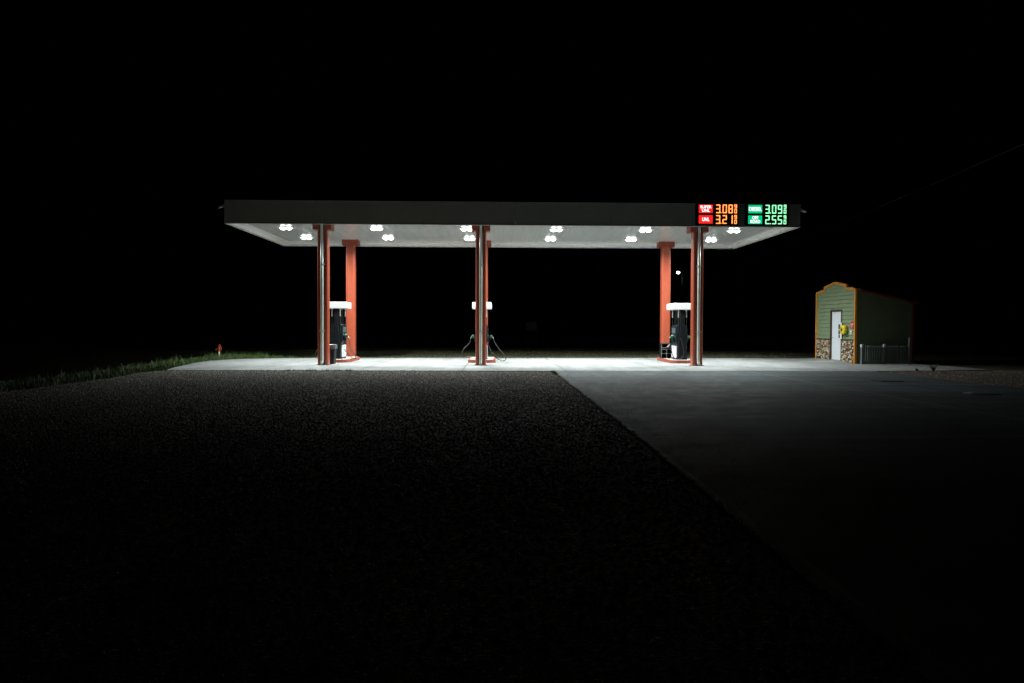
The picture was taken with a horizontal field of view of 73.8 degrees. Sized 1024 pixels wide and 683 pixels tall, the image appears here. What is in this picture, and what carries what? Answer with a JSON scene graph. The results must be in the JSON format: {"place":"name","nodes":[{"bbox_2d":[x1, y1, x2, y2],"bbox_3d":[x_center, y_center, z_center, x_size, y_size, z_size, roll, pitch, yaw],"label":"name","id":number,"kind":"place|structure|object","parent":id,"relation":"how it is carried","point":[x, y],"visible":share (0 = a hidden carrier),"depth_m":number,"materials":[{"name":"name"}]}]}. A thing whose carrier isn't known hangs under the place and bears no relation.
{"place":"outdoors","nodes":[
{"label":"outdoors","id":0,"kind":"place"},
{"bbox_2d":[336,357,359,362],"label":"pump island","id":1,"kind":"structure","parent":0,"point":[346,359],"depth_m":29.56,"materials":[{"name":"concrete"}]},
{"bbox_2d":[315,302,355,358],"bbox_3d":[-7.761,-0.488,30.224,1.816,2.506,1.240,0,1,-1],"label":"fuel pump","id":2,"kind":"object","parent":1,"relation":"on","point":[339,336],"visible":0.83,"depth_m":29.77,"materials":[{"name":"black plastic"}]},
{"bbox_2d":[342,345,345,356],"bbox_3d":[-7.448,0.412,30.249,0.039,0.525,0.800,0,1,-1],"label":"door panel","id":3,"kind":"structure","parent":2,"relation":"in","point":[343,346],"depth_m":30.11,"materials":[{"name":"white metal"}]},
{"bbox_2d":[468,357,495,362],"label":"pump island","id":4,"kind":"structure","parent":0,"point":[488,359],"depth_m":29.64,"materials":[{"name":"concrete"}]},
{"bbox_2d":[461,302,505,360],"bbox_3d":[-1.249,-0.426,30.377,1.989,2.594,1.240,0,1,-1],"label":"fuel pump","id":5,"kind":"object","parent":4,"relation":"on","point":[488,305],"visible":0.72,"depth_m":30.11,"materials":[{"name":"white plastic"}]},
{"bbox_2d":[0,327,1023,391],"bbox_3d":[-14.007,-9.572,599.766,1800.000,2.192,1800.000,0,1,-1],"label":"ground","id":6,"kind":"structure","parent":0,"point":[19,363],"depth_m":70.28,"materials":[{"name":"green plant"}]},
{"bbox_2d":[0,351,317,391],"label":"grass verge","id":7,"kind":"object","parent":6,"relation":"on","point":[35,382],"depth_m":22.06,"materials":[{"name":"green plant"}]},
{"bbox_2d":[215,344,221,356],"bbox_3d":[-14.311,0.505,33.292,0.326,0.745,0.120,0,1,-1],"label":"yard hydrant","id":8,"kind":"object","parent":6,"relation":"on","point":[218,348],"visible":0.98,"depth_m":33.27,"materials":[{"name":"red metal"}]},
{"bbox_2d":[0,371,927,682],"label":"gravel lot","id":9,"kind":"structure","parent":6,"relation":"on","point":[836,657],"depth_m":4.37,"materials":[{"name":"grey gravel"}]},
{"bbox_2d":[169,370,452,370],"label":"pad edge gravel","id":10,"kind":"structure","parent":9,"relation":"on","point":[270,370],"depth_m":23.93,"materials":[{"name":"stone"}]},
{"bbox_2d":[224,367,559,374],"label":"edge grass","id":11,"kind":"structure","parent":9,"relation":"on","point":[554,372],"depth_m":23.95,"materials":[{"name":"green plant"}]},
{"bbox_2d":[526,322,536,345],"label":"roadside sign","id":12,"kind":"object","parent":6,"relation":"on","point":[531,326],"visible":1,"depth_m":57.98,"materials":[{"name":"black metal"}]},
{"bbox_2d":[166,358,989,371],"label":"forecourt","id":13,"kind":"structure","parent":6,"relation":"on","point":[581,364],"depth_m":27.57,"materials":[{"name":"concrete"}]},
{"bbox_2d":[312,224,333,364],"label":"canopy column","id":14,"kind":"structure","parent":13,"relation":"on","point":[323,255],"depth_m":27.36,"materials":[{"name":"metal"}]},
{"bbox_2d":[224,200,800,248],"bbox_3d":[0.041,-5.059,30.289,22.489,0.913,7.405,0,1,-1],"label":"fuel canopy","id":15,"kind":"object","parent":14,"relation":"on","point":[511,224],"visible":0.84,"depth_m":26.75,"materials":[{"name":"white metal"}]},
{"bbox_2d":[278,227,294,229],"bbox_3d":[-9.452,-4.717,28.537,0.620,0.105,0.500,0,1,-1],"label":"canopy light","id":16,"kind":"object","parent":15,"relation":"attached to","point":[284,228],"visible":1,"depth_m":28.42,"materials":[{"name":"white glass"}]},
{"bbox_2d":[298,236,313,239],"bbox_3d":[-9.524,-4.780,31.616,0.620,0.105,0.500,0,1,-1],"label":"canopy light","id":17,"kind":"object","parent":15,"relation":"attached to","point":[304,237],"visible":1,"depth_m":31.50,"materials":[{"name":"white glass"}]},
{"bbox_2d":[368,227,383,230],"bbox_3d":[-5.677,-4.706,28.625,0.620,0.105,0.500,0,1,-1],"label":"canopy light","id":18,"kind":"object","parent":15,"relation":"attached to","point":[376,228],"visible":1,"depth_m":28.49,"materials":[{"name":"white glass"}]},
{"bbox_2d":[381,237,395,239],"bbox_3d":[-5.749,-4.769,31.704,0.620,0.105,0.500,0,1,-1],"label":"canopy light","id":19,"kind":"object","parent":15,"relation":"attached to","point":[387,238],"visible":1,"depth_m":31.57,"materials":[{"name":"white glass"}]},
{"bbox_2d":[459,228,471,230],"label":"canopy light","id":20,"kind":"object","parent":15,"relation":"attached to","point":[465,229],"visible":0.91,"depth_m":28.57,"materials":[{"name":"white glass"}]},
{"bbox_2d":[544,238,557,240],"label":"canopy light","id":21,"kind":"object","parent":15,"relation":"attached to","point":[549,239],"visible":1,"depth_m":31.74,"materials":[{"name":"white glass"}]},
{"bbox_2d":[549,228,563,231],"bbox_3d":[1.873,-4.685,28.802,0.620,0.105,0.500,0,1,-1],"label":"canopy light","id":22,"kind":"object","parent":15,"relation":"attached to","point":[556,229],"visible":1,"depth_m":28.68,"materials":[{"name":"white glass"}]},
{"bbox_2d":[637,229,653,231],"bbox_3d":[5.648,-4.674,28.890,0.620,0.105,0.500,0,1,-1],"label":"canopy light","id":23,"kind":"object","parent":15,"relation":"attached to","point":[644,230],"visible":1,"depth_m":28.75,"materials":[{"name":"white glass"}]},
{"bbox_2d":[704,239,718,241],"bbox_3d":[9.351,-4.726,32.057,0.620,0.105,0.500,0,1,-1],"label":"canopy light","id":24,"kind":"object","parent":15,"relation":"attached to","point":[711,240],"visible":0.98,"depth_m":31.92,"materials":[{"name":"white glass"}]},
{"bbox_2d":[695,203,738,225],"bbox_3d":[8.026,-4.974,26.717,1.690,0.875,0.099,0,1,-1],"label":"price sign","id":25,"kind":"object","parent":15,"relation":"attached to","point":[716,214],"visible":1,"depth_m":26.69,"materials":[{"name":"black"}]},
{"bbox_2d":[725,230,741,232],"bbox_3d":[9.423,-4.664,28.979,0.620,0.105,0.500,0,1,-1],"label":"canopy light","id":26,"kind":"object","parent":15,"relation":"attached to","point":[732,231],"visible":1,"depth_m":28.86,"materials":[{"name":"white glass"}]},
{"bbox_2d":[745,203,787,225],"bbox_3d":[9.976,-4.969,26.763,1.690,0.875,0.099,0,1,-1],"label":"price sign","id":27,"kind":"object","parent":15,"relation":"attached to","point":[758,214],"visible":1,"depth_m":26.74,"materials":[{"name":"green plastic"}]},
{"bbox_2d":[330,344,336,363],"bbox_3d":[-7.527,0.508,28.348,0.470,0.840,0.430,0,1,-1],"label":"trash bin","id":28,"kind":"object","parent":13,"relation":"on","point":[333,348],"visible":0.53,"depth_m":28.16,"materials":[{"name":"plastic"}]},
{"bbox_2d":[342,240,359,356],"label":"canopy column","id":29,"kind":"structure","parent":13,"relation":"on","point":[351,245],"depth_m":32.58,"materials":[{"name":"red metal"}]},
{"bbox_2d":[472,225,489,364],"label":"canopy column","id":30,"kind":"structure","parent":13,"relation":"on","point":[480,342],"depth_m":27.50,"materials":[{"name":"metal"}]},
{"bbox_2d":[486,240,490,344],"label":"canopy column","id":31,"kind":"structure","parent":13,"relation":"on","point":[488,243],"depth_m":32.71,"materials":[{"name":"metal"}]},
{"bbox_2d":[657,242,674,342],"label":"canopy column","id":32,"kind":"structure","parent":13,"relation":"on","point":[665,272],"depth_m":32.92,"materials":[{"name":"red metal"}]},
{"bbox_2d":[686,227,708,365],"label":"canopy column","id":33,"kind":"structure","parent":13,"relation":"on","point":[696,329],"depth_m":27.72,"materials":[{"name":"metal"}]},
{"bbox_2d":[787,358,851,363],"bbox_3d":[14.141,0.885,31.638,1.560,0.092,3.650,0,1,-1],"label":"stoop","id":34,"kind":"object","parent":13,"relation":"on","point":[814,360],"visible":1,"depth_m":31.40,"materials":[{"name":"concrete"}]},
{"bbox_2d":[815,282,916,363],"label":"shed","id":35,"kind":"structure","parent":13,"relation":"on","point":[879,319],"depth_m":29.89,"materials":[{"name":"green wood"}]},
{"bbox_2d":[831,311,840,359],"bbox_3d":[14.924,-0.268,31.370,0.105,2.220,0.923,0,1,-1],"label":"door","id":36,"kind":"structure","parent":35,"relation":"in","point":[836,316],"depth_m":31.49,"materials":[{"name":"white metal"}]},
{"bbox_2d":[838,323,841,338],"bbox_3d":[14.841,-0.488,30.871,0.028,0.740,0.300,0,1,-1],"label":"notice board","id":37,"kind":"object","parent":35,"relation":"attached to","point":[839,334],"visible":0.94,"depth_m":30.90,"materials":[{"name":"white paper"}]},
{"bbox_2d":[840,325,847,338],"bbox_3d":[14.815,-0.425,30.482,0.235,0.630,0.439,0,1,-1],"label":"emergency box","id":38,"kind":"object","parent":35,"relation":"attached to","point":[844,329],"visible":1,"depth_m":30.33,"materials":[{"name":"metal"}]},
{"bbox_2d":[860,337,910,363],"bbox_3d":[16.152,0.402,29.516,2.275,1.160,0.090,0,1,-6],"label":"pale fence","id":39,"kind":"object","parent":13,"relation":"on","point":[885,347],"visible":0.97,"depth_m":29.51,"materials":[{"name":"grey metal"}]},
{"bbox_2d":[677,271,682,302],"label":"street lamp","id":40,"kind":"object","parent":6,"relation":"on","point":[678,272],"visible":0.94,"depth_m":95.38,"materials":[{"name":"black metal"}]},
{"bbox_2d":[885,370,1023,387],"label":"gravel verge","id":41,"kind":"structure","parent":6,"relation":"on","point":[974,378],"depth_m":22.84,"materials":[{"name":"grey gravel"}]},
{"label":"utility pole","id":42,"kind":"object","parent":6,"relation":"on","visible":0},
{"bbox_2d":[743,144,1022,260],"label":"overhead wire","id":43,"kind":"object","parent":42,"relation":"hanging from","point":[903,196],"visible":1,"depth_m":43.21,"materials":[{"name":"black metal"}]},
{"bbox_2d":[0,346,1023,350],"bbox_3d":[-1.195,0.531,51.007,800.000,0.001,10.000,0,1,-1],"label":"road","id":44,"kind":"structure","parent":0,"point":[585,348],"depth_m":50.96,"materials":[{"name":"black asphalt"}]},
{"bbox_2d":[0,0,1023,329],"label":"sky","id":45,"kind":"structure","parent":0,"point":[126,125],"materials":[{"name":"black"}]},
{"bbox_2d":[264,350,814,357],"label":"field grass","id":46,"kind":"structure","parent":0,"point":[731,355],"depth_m":39.84,"materials":[{"name":"green plant"}]},
{"bbox_2d":[657,357,689,362],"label":"pump island","id":47,"kind":"structure","parent":0,"point":[668,360],"depth_m":29.96,"materials":[{"name":"concrete"}]},
{"bbox_2d":[659,343,671,357],"bbox_3d":[7.111,0.419,31.632,0.480,0.700,0.415,0,1,-1],"label":"service station","id":48,"kind":"object","parent":47,"relation":"on","point":[664,350],"visible":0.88,"depth_m":31.62,"materials":[{"name":"black plastic"}]},
{"bbox_2d":[667,303,690,359],"bbox_3d":[7.496,-0.453,30.572,1.060,2.490,1.256,0,1,-1],"label":"fuel pump","id":49,"kind":"object","parent":47,"relation":"on","point":[679,337],"visible":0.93,"depth_m":30.05,"materials":[{"name":"black plastic"}]},
{"bbox_2d":[672,346,676,357],"bbox_3d":[7.267,0.454,30.593,0.039,0.525,0.800,0,1,-1],"label":"door panel","id":50,"kind":"structure","parent":49,"relation":"in","point":[674,348],"depth_m":30.48,"materials":[{"name":"white metal"}]},
{"bbox_2d":[555,371,1023,682],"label":"driveway","id":51,"kind":"structure","parent":0,"point":[922,477],"depth_m":6.83,"materials":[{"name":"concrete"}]},
{"bbox_2d":[873,380,902,381],"bbox_3d":[11.054,1.155,20.116,0.650,0.018,0.550,0,1,-1],"label":"drain cover","id":52,"kind":"object","parent":51,"relation":"on","point":[888,380],"visible":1,"depth_m":20.06,"materials":[{"name":"metal"}]},
{"bbox_2d":[963,391,999,394],"bbox_3d":[11.170,1.229,16.243,0.720,0.028,0.720,0,1,-1],"label":"manhole cover","id":53,"kind":"object","parent":51,"relation":"on","point":[979,393],"visible":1,"depth_m":16.08,"materials":[{"name":"metal"}]}
]}

